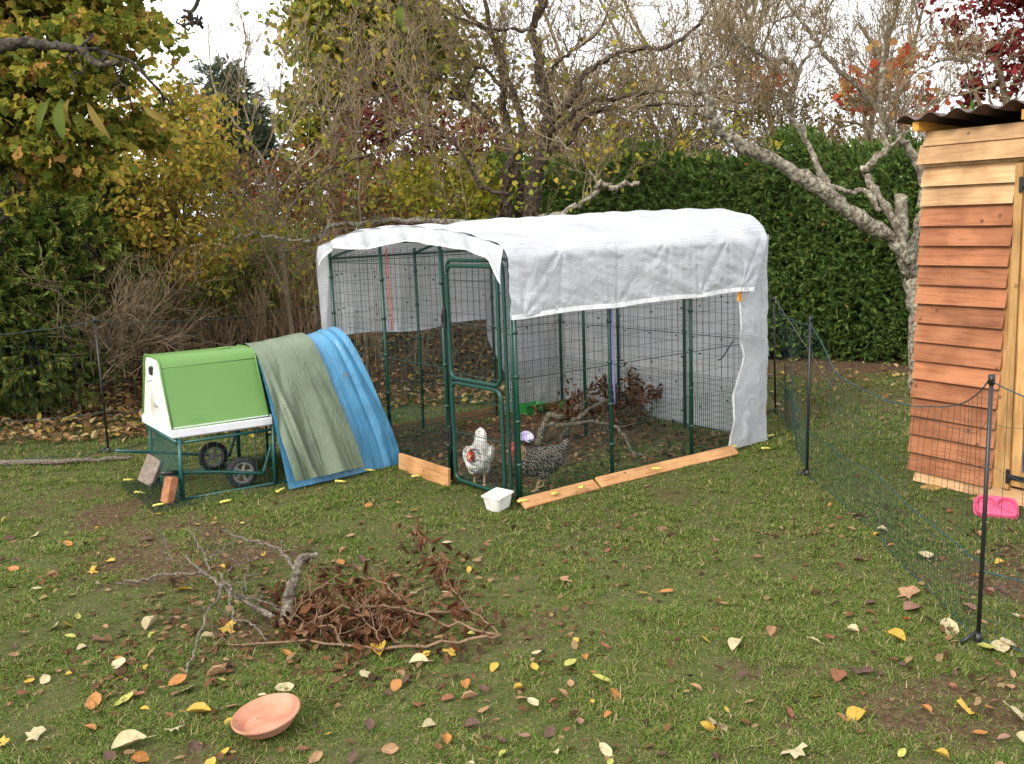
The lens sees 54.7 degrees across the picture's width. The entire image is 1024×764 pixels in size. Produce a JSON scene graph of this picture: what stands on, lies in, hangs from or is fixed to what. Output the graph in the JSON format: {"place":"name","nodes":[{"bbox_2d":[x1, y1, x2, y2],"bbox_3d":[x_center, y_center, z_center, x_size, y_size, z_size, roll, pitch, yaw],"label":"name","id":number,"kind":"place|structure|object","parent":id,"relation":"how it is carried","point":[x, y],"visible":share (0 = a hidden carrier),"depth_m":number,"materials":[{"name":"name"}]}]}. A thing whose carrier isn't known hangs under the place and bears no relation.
{"place":"outdoors","nodes":[
{"label":"outdoors","id":0,"kind":"place"},
{"bbox_2d":[0,245,1023,763],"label":"ground","id":1,"kind":"structure","parent":0,"point":[916,711],"depth_m":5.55,"materials":[{"name":"plant"}]},
{"bbox_2d":[25,726,47,740],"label":"fallen leaf","id":2,"kind":"object","parent":1,"relation":"on","point":[34,733],"visible":1,"depth_m":4.13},
{"bbox_2d":[40,674,49,683],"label":"fallen leaf","id":3,"kind":"object","parent":1,"relation":"on","point":[44,678],"visible":1,"depth_m":4.61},
{"bbox_2d":[0,445,133,465],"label":"fallen stick","id":4,"kind":"object","parent":1,"relation":"on","point":[42,461],"visible":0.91,"depth_m":9.06,"materials":[{"name":"wood"}]},
{"bbox_2d":[0,143,172,420],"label":"cypress tree","id":5,"kind":"object","parent":1,"relation":"on","point":[69,221],"visible":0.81,"depth_m":11.00,"materials":[{"name":"green plant"}]},
{"bbox_2d":[86,689,100,709],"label":"fallen leaf","id":6,"kind":"object","parent":1,"relation":"on","point":[95,697],"visible":1,"depth_m":4.40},
{"bbox_2d":[0,0,202,252],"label":"maple tree","id":7,"kind":"object","parent":1,"relation":"on","point":[32,80],"visible":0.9,"depth_m":8.21,"materials":[{"name":"yellow plant"}]},
{"bbox_2d":[103,750,115,759],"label":"fallen leaf","id":8,"kind":"object","parent":1,"relation":"on","point":[109,755],"visible":1,"depth_m":3.96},
{"bbox_2d":[111,657,125,671],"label":"fallen leaf","id":9,"kind":"object","parent":1,"relation":"on","point":[118,662],"visible":1,"depth_m":4.75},
{"bbox_2d":[111,691,132,711],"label":"fallen leaf","id":10,"kind":"object","parent":1,"relation":"on","point":[126,696],"visible":1,"depth_m":4.43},
{"bbox_2d":[0,226,255,387],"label":"dead brush","id":11,"kind":"object","parent":1,"relation":"on","point":[124,306],"visible":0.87,"depth_m":11.03,"materials":[{"name":"plant"}]},
{"bbox_2d":[111,729,156,749],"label":"fallen leaf","id":12,"kind":"object","parent":1,"relation":"on","point":[126,737],"visible":1,"depth_m":4.05,"materials":[{"name":"plant"}]},
{"bbox_2d":[131,750,149,761],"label":"fallen leaf","id":13,"kind":"object","parent":1,"relation":"on","point":[140,756],"visible":1,"depth_m":3.94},
{"bbox_2d":[141,614,157,629],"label":"fallen leaf","id":14,"kind":"object","parent":1,"relation":"on","point":[147,622],"visible":1,"depth_m":5.25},
{"bbox_2d":[137,454,163,487],"bbox_3d":[-2.976,0.729,8.154,0.229,0.268,0.112,4,11,32],"label":"paving slab","id":15,"kind":"object","parent":1,"relation":"on","point":[150,471],"depth_m":8.13,"materials":[{"name":"stone"}]},
{"bbox_2d":[160,476,177,503],"bbox_3d":[-2.630,0.829,7.601,0.105,0.212,0.119,7,13,44],"label":"brick","id":16,"kind":"object","parent":1,"relation":"on","point":[169,489],"visible":0.98,"depth_m":7.57,"materials":[{"name":"brick"}]},
{"bbox_2d":[165,674,186,686],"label":"fallen leaf","id":17,"kind":"object","parent":1,"relation":"on","point":[177,679],"visible":1,"depth_m":4.59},
{"bbox_2d":[82,43,281,351],"bbox_3d":[-4.208,-2.059,11.894,3.192,4.582,2.115,3,11,30],"label":"hazel bush","id":18,"kind":"object","parent":1,"relation":"on","point":[170,199],"visible":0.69,"depth_m":11.62,"materials":[{"name":"yellow plant"}]},
{"bbox_2d":[179,702,210,711],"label":"fallen leaf","id":19,"kind":"object","parent":1,"relation":"on","point":[199,707],"visible":1,"depth_m":4.30,"materials":[{"name":"plant"}]},
{"bbox_2d":[187,736,202,754],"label":"fallen leaf","id":20,"kind":"object","parent":1,"relation":"on","point":[194,746],"visible":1,"depth_m":4.01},
{"bbox_2d":[116,518,280,673],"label":"lichen branch","id":21,"kind":"object","parent":1,"relation":"on","point":[253,606],"visible":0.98,"depth_m":5.37,"materials":[{"name":"grey plant"}]},
{"bbox_2d":[0,0,404,138],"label":"overhanging tree","id":22,"kind":"object","parent":1,"relation":"on","point":[60,114],"visible":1,"depth_m":3.17,"materials":[{"name":"green plant"}]},
{"bbox_2d":[150,54,292,242],"bbox_3d":[-6.218,-4.682,21.469,3.456,4.826,2.643,-2,9,0],"label":"conifer","id":23,"kind":"object","parent":1,"relation":"on","point":[261,132],"visible":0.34,"depth_m":20.97,"materials":[{"name":"green"}]},
{"bbox_2d":[217,620,235,633],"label":"fallen leaf","id":24,"kind":"object","parent":1,"relation":"on","point":[226,627],"visible":0.96,"depth_m":5.13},
{"bbox_2d":[136,181,338,343],"bbox_3d":[-3.850,-1.632,13.661,2.810,2.194,2.909,6,13,42],"label":"bramble thicket","id":25,"kind":"object","parent":1,"relation":"on","point":[254,273],"visible":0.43,"depth_m":13.38,"materials":[{"name":"brown plant"}]},
{"bbox_2d":[115,344,391,512],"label":"chicken coop","id":26,"kind":"structure","parent":1,"relation":"on","point":[191,393],"depth_m":7.87,"materials":[{"name":"green plastic"}]},
{"bbox_2d":[240,332,363,481],"bbox_3d":[-1.903,0.144,8.451,0.672,1.104,1.452,-9,12,-36],"label":"green tarpaulin","id":27,"kind":"object","parent":26,"relation":"on","point":[317,435],"visible":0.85,"depth_m":8.06,"materials":[{"name":"fabric"}]},
{"bbox_2d":[256,326,399,488],"bbox_3d":[-1.731,0.131,8.577,1.072,1.183,1.281,-9,11,-35],"label":"blue tarpaulin","id":28,"kind":"object","parent":26,"relation":"on","point":[363,410],"visible":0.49,"depth_m":8.36,"materials":[{"name":"plastic"}]},
{"bbox_2d":[165,0,362,334],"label":"bare shrub","id":29,"kind":"object","parent":1,"relation":"on","point":[281,255],"visible":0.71,"depth_m":12.65,"materials":[{"name":"plant"}]},
{"bbox_2d":[231,693,299,738],"bbox_3d":[-1.021,1.396,4.113,0.286,0.097,0.287,-2,9,0],"label":"plant saucer","id":30,"kind":"object","parent":1,"relation":"on","point":[276,713],"visible":1,"depth_m":4.15,"materials":[{"name":"ceramic"}]},
{"bbox_2d":[118,203,414,371],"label":"dry weeds","id":31,"kind":"object","parent":1,"relation":"on","point":[262,329],"visible":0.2,"depth_m":13.28,"materials":[{"name":"plant"}]},
{"bbox_2d":[132,251,369,353],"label":"weed leaves","id":32,"kind":"object","parent":31,"relation":"hanging from","point":[236,267],"visible":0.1,"depth_m":13.65,"materials":[{"name":"brown"}]},
{"bbox_2d":[221,530,318,626],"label":"cut branch","id":33,"kind":"object","parent":1,"relation":"on","point":[292,584],"visible":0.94,"depth_m":5.23,"materials":[{"name":"grey plant"}]},
{"bbox_2d":[275,682,293,690],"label":"fallen leaf","id":34,"kind":"object","parent":1,"relation":"on","point":[288,685],"visible":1,"depth_m":4.49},
{"bbox_2d":[307,751,322,763],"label":"fallen leaf","id":35,"kind":"object","parent":1,"relation":"on","point":[317,755],"visible":1,"depth_m":3.88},
{"bbox_2d":[313,23,380,371],"bbox_3d":[-2.050,-2.176,12.306,0.848,4.378,0.867,-2,9,0],"label":"sapling","id":36,"kind":"object","parent":1,"relation":"on","point":[359,207],"visible":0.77,"depth_m":12.24,"materials":[{"name":"brown plant"}]},
{"bbox_2d":[199,516,505,671],"bbox_3d":[-0.799,1.046,5.668,1.515,0.482,2.122,-2,9,0],"label":"leafy branch","id":37,"kind":"object","parent":1,"relation":"on","point":[381,615],"visible":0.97,"depth_m":5.09,"materials":[{"name":"beige plant"}]},
{"bbox_2d":[348,747,358,763],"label":"fallen leaf","id":38,"kind":"object","parent":1,"relation":"on","point":[352,756],"visible":1,"depth_m":3.87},
{"bbox_2d":[214,136,493,255],"bbox_3d":[-2.443,-2.478,14.820,4.449,2.491,2.649,-2,9,0],"label":"russet shrub","id":39,"kind":"object","parent":1,"relation":"on","point":[323,188],"visible":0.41,"depth_m":14.79,"materials":[{"name":"brown plant"}]},
{"bbox_2d":[365,718,374,733],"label":"fallen leaf","id":40,"kind":"object","parent":1,"relation":"on","point":[369,723],"visible":1,"depth_m":4.11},
{"bbox_2d":[229,0,522,239],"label":"lime tree","id":41,"kind":"object","parent":1,"relation":"on","point":[327,47],"visible":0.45,"depth_m":16.09,"materials":[{"name":"green plant"}]},
{"bbox_2d":[370,640,385,658],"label":"fallen leaf","id":42,"kind":"object","parent":1,"relation":"on","point":[382,645],"visible":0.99,"depth_m":4.84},
{"bbox_2d":[378,743,398,753],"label":"fallen leaf","id":43,"kind":"object","parent":1,"relation":"on","point":[390,748],"visible":1,"depth_m":3.92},
{"bbox_2d":[390,679,401,690],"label":"fallen leaf","id":44,"kind":"object","parent":1,"relation":"on","point":[395,684],"visible":0.97,"depth_m":4.47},
{"bbox_2d":[240,148,562,370],"bbox_3d":[-1.147,-1.604,12.931,3.993,2.818,2.656,1,10,21],"label":"yellow bush","id":45,"kind":"object","parent":1,"relation":"on","point":[488,202],"visible":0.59,"depth_m":12.58,"materials":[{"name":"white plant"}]},
{"bbox_2d":[311,57,504,238],"bbox_3d":[-1.618,-3.304,15.896,4.216,3.596,2.873,-10,12,-40],"label":"purple shrub","id":46,"kind":"object","parent":1,"relation":"on","point":[381,140],"visible":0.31,"depth_m":15.40,"materials":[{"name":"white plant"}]},
{"bbox_2d":[389,0,453,218],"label":"sapling","id":47,"kind":"object","parent":1,"relation":"on","point":[435,174],"visible":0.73,"depth_m":12.37,"materials":[{"name":"plant"}]},
{"bbox_2d":[409,653,433,663],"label":"fallen leaf","id":48,"kind":"object","parent":1,"relation":"on","point":[416,657],"visible":1,"depth_m":4.73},
{"bbox_2d":[399,453,449,486],"bbox_3d":[-0.722,0.715,8.095,0.030,0.150,0.742,-4,9,-37],"label":"plank","id":49,"kind":"object","parent":1,"relation":"on","point":[432,472],"visible":0.97,"depth_m":8.04,"materials":[{"name":"brown wood"}]},
{"bbox_2d":[418,718,435,726],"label":"fallen leaf","id":50,"kind":"object","parent":1,"relation":"on","point":[428,721],"visible":1,"depth_m":4.11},
{"bbox_2d":[392,406,498,433],"bbox_3d":[-0.940,0.434,9.997,2.000,0.101,0.027,-9,2,-37],"label":"plank","id":51,"kind":"object","parent":1,"relation":"on","point":[439,418],"visible":0.4,"depth_m":10.18,"materials":[{"name":"wood"}]},
{"bbox_2d":[0,314,909,445],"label":"leaf carpet","id":52,"kind":"object","parent":1,"relation":"on","point":[127,397],"visible":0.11,"depth_m":11.56,"materials":[{"name":"brown plant"}]},
{"bbox_2d":[458,690,476,700],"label":"fallen leaf","id":53,"kind":"object","parent":1,"relation":"on","point":[468,694],"visible":1,"depth_m":4.32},
{"bbox_2d":[463,717,480,726],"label":"fallen leaf","id":54,"kind":"object","parent":1,"relation":"on","point":[471,721],"visible":1,"depth_m":4.12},
{"bbox_2d":[462,427,494,485],"bbox_3d":[-0.262,0.602,7.822,0.252,0.420,0.420,-2,9,0],"label":"hen","id":55,"kind":"object","parent":1,"relation":"on","point":[467,457],"visible":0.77,"depth_m":7.73,"materials":[{"name":"white"}]},
{"bbox_2d":[192,0,784,312],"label":"apple tree","id":56,"kind":"object","parent":1,"relation":"on","point":[529,193],"visible":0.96,"depth_m":11.90,"materials":[{"name":"brown plant"}]},
{"bbox_2d":[481,487,513,511],"bbox_3d":[-0.103,0.860,7.177,0.163,0.111,0.203,8,18,34],"label":"plastic tub","id":57,"kind":"object","parent":1,"relation":"on","point":[497,499],"visible":1,"depth_m":7.14,"materials":[{"name":"plastic"}]},
{"bbox_2d":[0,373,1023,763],"bbox_3d":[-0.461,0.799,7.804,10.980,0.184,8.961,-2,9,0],"label":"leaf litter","id":58,"kind":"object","parent":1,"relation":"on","point":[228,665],"visible":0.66,"depth_m":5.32,"materials":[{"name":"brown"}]},
{"bbox_2d":[206,665,232,676],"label":"fallen leaf","id":59,"kind":"object","parent":58,"relation":"on","point":[216,669],"visible":1,"depth_m":4.62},
{"bbox_2d":[0,297,1023,651],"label":"netting fence","id":60,"kind":"object","parent":1,"relation":"on","point":[976,633],"visible":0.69,"depth_m":6.50,"materials":[{"name":"black plastic"}]},
{"bbox_2d":[520,431,533,443],"bbox_3d":[0.136,0.514,9.137,0.134,0.112,0.122,-2,9,0],"label":"drinker dish","id":61,"kind":"object","parent":1,"relation":"on","point":[524,436],"visible":0.67,"depth_m":9.15,"materials":[{"name":"purple plastic"}]},
{"bbox_2d":[519,401,546,415],"bbox_3d":[0.212,0.286,10.626,0.288,0.111,0.188,-8,11,-31],"label":"feed trough","id":62,"kind":"object","parent":1,"relation":"on","point":[527,409],"visible":0.63,"depth_m":10.57,"materials":[{"name":"green plastic"}]},
{"bbox_2d":[507,438,568,491],"bbox_3d":[0.204,0.632,7.604,0.503,0.398,0.248,-5,10,-18],"label":"hen","id":63,"kind":"object","parent":1,"relation":"on","point":[534,461],"visible":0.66,"depth_m":7.52,"materials":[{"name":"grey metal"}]},
{"bbox_2d":[119,44,968,275],"bbox_3d":[0.843,-4.503,23.988,53.770,7.669,7.982,-2,9,0],"label":"wood","id":64,"kind":"object","parent":1,"relation":"on","point":[491,109],"visible":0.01,"depth_m":23.52,"materials":[{"name":"brown plant"}]},
{"bbox_2d":[328,234,762,505],"bbox_3d":[0.258,-0.397,8.987,2.841,2.021,2.792,-9,12,-37],"label":"chicken run","id":65,"kind":"object","parent":1,"relation":"on","point":[448,367],"visible":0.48,"depth_m":8.04,"materials":[{"name":"green metal"}]},
{"bbox_2d":[385,247,392,329],"bbox_3d":[-1.052,-0.796,8.471,0.012,0.711,0.053,0,10,14],"label":"bungee cord","id":66,"kind":"object","parent":65,"relation":"hanging from","point":[388,288],"visible":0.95,"depth_m":8.47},
{"bbox_2d":[441,263,502,387],"bbox_3d":[-0.316,-0.431,7.416,0.060,0.900,0.713,-9,12,-37],"label":"door","id":67,"kind":"structure","parent":65,"relation":"in","point":[446,321],"depth_m":7.42,"materials":[{"name":"green metal"}]},
{"bbox_2d":[446,381,506,490],"bbox_3d":[-0.284,0.417,7.556,0.060,0.810,0.713,-9,12,-37],"label":"door","id":68,"kind":"structure","parent":65,"relation":"in","point":[451,433],"depth_m":7.56,"materials":[{"name":"green metal"}]},
{"bbox_2d":[316,208,766,334],"bbox_3d":[0.214,-0.947,8.867,2.933,1.106,2.959,-9,12,-37],"label":"roof sheet","id":69,"kind":"object","parent":65,"relation":"on","point":[579,262],"visible":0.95,"depth_m":8.05,"materials":[{"name":"white"}]},
{"bbox_2d":[611,308,615,403],"bbox_3d":[0.779,-0.211,7.622,0.024,0.780,0.010,-2,9,0],"label":"bungee cord","id":70,"kind":"object","parent":65,"relation":"attached to","point":[613,355],"visible":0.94,"depth_m":7.62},
{"bbox_2d":[486,234,768,447],"bbox_3d":[1.074,-0.573,9.616,1.032,2.003,2.937,-10,12,-40],"label":"end sheet","id":71,"kind":"object","parent":65,"relation":"hanging from","point":[747,399],"visible":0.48,"depth_m":9.67,"materials":[{"name":"white"}]},
{"bbox_2d":[544,724,554,737],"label":"fallen leaf","id":72,"kind":"object","parent":1,"relation":"on","point":[549,731],"visible":1,"depth_m":4.02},
{"bbox_2d":[146,84,954,281],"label":"undergrowth","id":73,"kind":"object","parent":1,"relation":"on","point":[378,173],"visible":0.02,"depth_m":18.12,"materials":[{"name":"brown plant"}]},
{"bbox_2d":[518,480,599,509],"bbox_3d":[0.359,0.835,7.371,0.726,0.029,0.105,-9,44,-37],"label":"plank","id":74,"kind":"object","parent":1,"relation":"on","point":[548,497],"visible":1,"depth_m":7.34,"materials":[{"name":"brown wood"}]},
{"bbox_2d":[454,0,667,192],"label":"bare tree","id":75,"kind":"object","parent":1,"relation":"on","point":[578,136],"visible":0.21,"depth_m":17.10,"materials":[{"name":"brown plant"}]},
{"bbox_2d":[532,360,662,429],"bbox_3d":[1.050,0.121,10.208,1.450,0.715,1.341,7,13,43],"label":"leafy brush","id":76,"kind":"object","parent":1,"relation":"on","point":[568,412],"visible":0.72,"depth_m":9.96,"materials":[{"name":"beige plant"}]},
{"bbox_2d":[534,384,665,456],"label":"perch branch","id":77,"kind":"object","parent":1,"relation":"on","point":[554,415],"visible":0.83,"depth_m":9.10,"materials":[{"name":"grey plant"}]},
{"bbox_2d":[597,738,611,756],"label":"fallen leaf","id":78,"kind":"object","parent":1,"relation":"on","point":[605,749],"visible":0.99,"depth_m":3.85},
{"bbox_2d":[555,0,751,182],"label":"bare tree","id":79,"kind":"object","parent":1,"relation":"on","point":[674,127],"visible":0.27,"depth_m":15.48,"materials":[{"name":"brown plant"}]},
{"bbox_2d":[595,445,738,487],"bbox_3d":[1.293,0.681,8.064,1.571,0.031,0.105,-8,47,-36],"label":"plank","id":80,"kind":"object","parent":1,"relation":"on","point":[612,479],"visible":1,"depth_m":8.01,"materials":[{"name":"brown wood"}]},
{"bbox_2d":[555,0,783,185],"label":"bare tree","id":81,"kind":"object","parent":1,"relation":"on","point":[650,118],"visible":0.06,"depth_m":17.65,"materials":[{"name":"brown plant"}]},
{"bbox_2d":[699,721,715,732],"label":"fallen leaf","id":82,"kind":"object","parent":1,"relation":"on","point":[707,724],"visible":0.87,"depth_m":4.00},
{"bbox_2d":[523,39,893,205],"bbox_3d":[2.751,-3.165,16.031,5.273,4.979,5.128,7,13,44],"label":"olive shrub","id":83,"kind":"object","parent":1,"relation":"on","point":[759,116],"visible":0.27,"depth_m":15.64,"materials":[{"name":"green plant"}]},
{"bbox_2d":[454,99,977,364],"bbox_3d":[4.489,-2.294,13.983,11.199,4.091,2.416,2,10,22],"label":"hedge","id":84,"kind":"object","parent":1,"relation":"on","point":[837,276],"visible":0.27,"depth_m":13.47,"materials":[{"name":"green"}]},
{"bbox_2d":[707,716,727,731],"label":"fallen leaf","id":85,"kind":"object","parent":1,"relation":"on","point":[724,726],"visible":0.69,"depth_m":3.98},
{"bbox_2d":[728,636,742,650],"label":"fallen leaf","id":86,"kind":"object","parent":1,"relation":"on","point":[733,643],"visible":1,"depth_m":4.74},
{"bbox_2d":[766,625,775,636],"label":"fallen leaf","id":87,"kind":"object","parent":1,"relation":"on","point":[771,629],"visible":0.98,"depth_m":4.86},
{"bbox_2d":[649,0,908,182],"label":"bare tree","id":88,"kind":"object","parent":1,"relation":"on","point":[776,45],"visible":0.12,"depth_m":17.07,"materials":[{"name":"brown plant"}]},
{"bbox_2d":[780,742,806,758],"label":"fallen leaf","id":89,"kind":"object","parent":1,"relation":"on","point":[796,752],"visible":1,"depth_m":3.81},
{"bbox_2d":[692,0,913,177],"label":"bare tree","id":90,"kind":"object","parent":1,"relation":"on","point":[771,116],"visible":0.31,"depth_m":15.16,"materials":[{"name":"brown plant"}]},
{"bbox_2d":[639,0,1023,395],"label":"fruit tree","id":91,"kind":"object","parent":1,"relation":"on","point":[904,248],"visible":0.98,"depth_m":10.00,"materials":[{"name":"grey plant"}]},
{"bbox_2d":[831,668,846,683],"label":"fallen leaf","id":92,"kind":"object","parent":1,"relation":"on","point":[837,674],"visible":1,"depth_m":4.38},
{"bbox_2d":[730,34,950,174],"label":"scarlet bush","id":93,"kind":"object","parent":1,"relation":"on","point":[844,87],"visible":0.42,"depth_m":14.12,"materials":[{"name":"red plant"}]},
{"bbox_2d":[846,706,866,722],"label":"fallen leaf","id":94,"kind":"object","parent":1,"relation":"on","point":[854,711],"visible":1,"depth_m":4.07,"materials":[{"name":"plant"}]},
{"bbox_2d":[847,665,873,674],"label":"fallen leaf","id":95,"kind":"object","parent":1,"relation":"on","point":[864,668],"visible":1,"depth_m":4.41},
{"bbox_2d":[756,0,978,176],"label":"bare tree","id":96,"kind":"object","parent":1,"relation":"on","point":[872,26],"visible":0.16,"depth_m":15.21,"materials":[{"name":"brown plant"}]},
{"bbox_2d":[799,0,973,172],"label":"bare tree","id":97,"kind":"object","parent":1,"relation":"on","point":[919,19],"visible":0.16,"depth_m":17.67,"materials":[{"name":"brown plant"}]},
{"bbox_2d":[885,628,905,641],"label":"fallen leaf","id":98,"kind":"object","parent":1,"relation":"on","point":[898,633],"visible":0.95,"depth_m":4.74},
{"bbox_2d":[897,585,924,599],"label":"fallen leaf","id":99,"kind":"object","parent":1,"relation":"on","point":[910,591],"visible":0.94,"depth_m":5.29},
{"bbox_2d":[904,601,920,609],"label":"fallen leaf","id":100,"kind":"object","parent":1,"relation":"on","point":[908,605],"visible":1,"depth_m":5.13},
{"bbox_2d":[936,748,948,757],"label":"fallen leaf","id":101,"kind":"object","parent":1,"relation":"on","point":[943,752],"visible":1,"depth_m":3.76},
{"bbox_2d":[940,615,958,634],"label":"fallen leaf","id":102,"kind":"object","parent":1,"relation":"on","point":[951,622],"visible":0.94,"depth_m":4.87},
{"bbox_2d":[895,99,1023,505],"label":"wooden shed","id":103,"kind":"structure","parent":1,"relation":"on","point":[969,320],"depth_m":6.89,"materials":[{"name":"brown wood"}]},
{"bbox_2d":[1005,177,1023,488],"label":"door","id":104,"kind":"structure","parent":103,"relation":"in","point":[1017,460],"depth_m":6.67,"materials":[{"name":"brown wood"}]},
{"bbox_2d":[955,697,977,714],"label":"fallen leaf","id":105,"kind":"object","parent":1,"relation":"on","point":[961,702],"visible":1,"depth_m":4.08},
{"bbox_2d":[918,0,1023,108],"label":"red maple","id":106,"kind":"object","parent":1,"relation":"on","point":[1010,8],"visible":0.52,"depth_m":15.43,"materials":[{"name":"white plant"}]},
{"bbox_2d":[973,495,1018,518],"bbox_3d":[3.208,0.827,6.559,0.275,0.042,0.170,4,51,19],"label":"double bowl","id":107,"kind":"object","parent":1,"relation":"on","point":[1008,504],"visible":0.81,"depth_m":6.56,"materials":[{"name":"pink plastic"}]},
{"bbox_2d":[991,637,1009,651],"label":"fallen leaf","id":108,"kind":"object","parent":1,"relation":"on","point":[1004,647],"visible":1,"depth_m":4.62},
{"bbox_2d":[1004,701,1023,720],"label":"fallen leaf","id":109,"kind":"object","parent":1,"relation":"on","point":[1018,712],"visible":1,"depth_m":4.02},
{"bbox_2d":[44,0,1023,242],"label":"sky","id":110,"kind":"structure","parent":0,"point":[197,42],"materials":[{"name":"white"}]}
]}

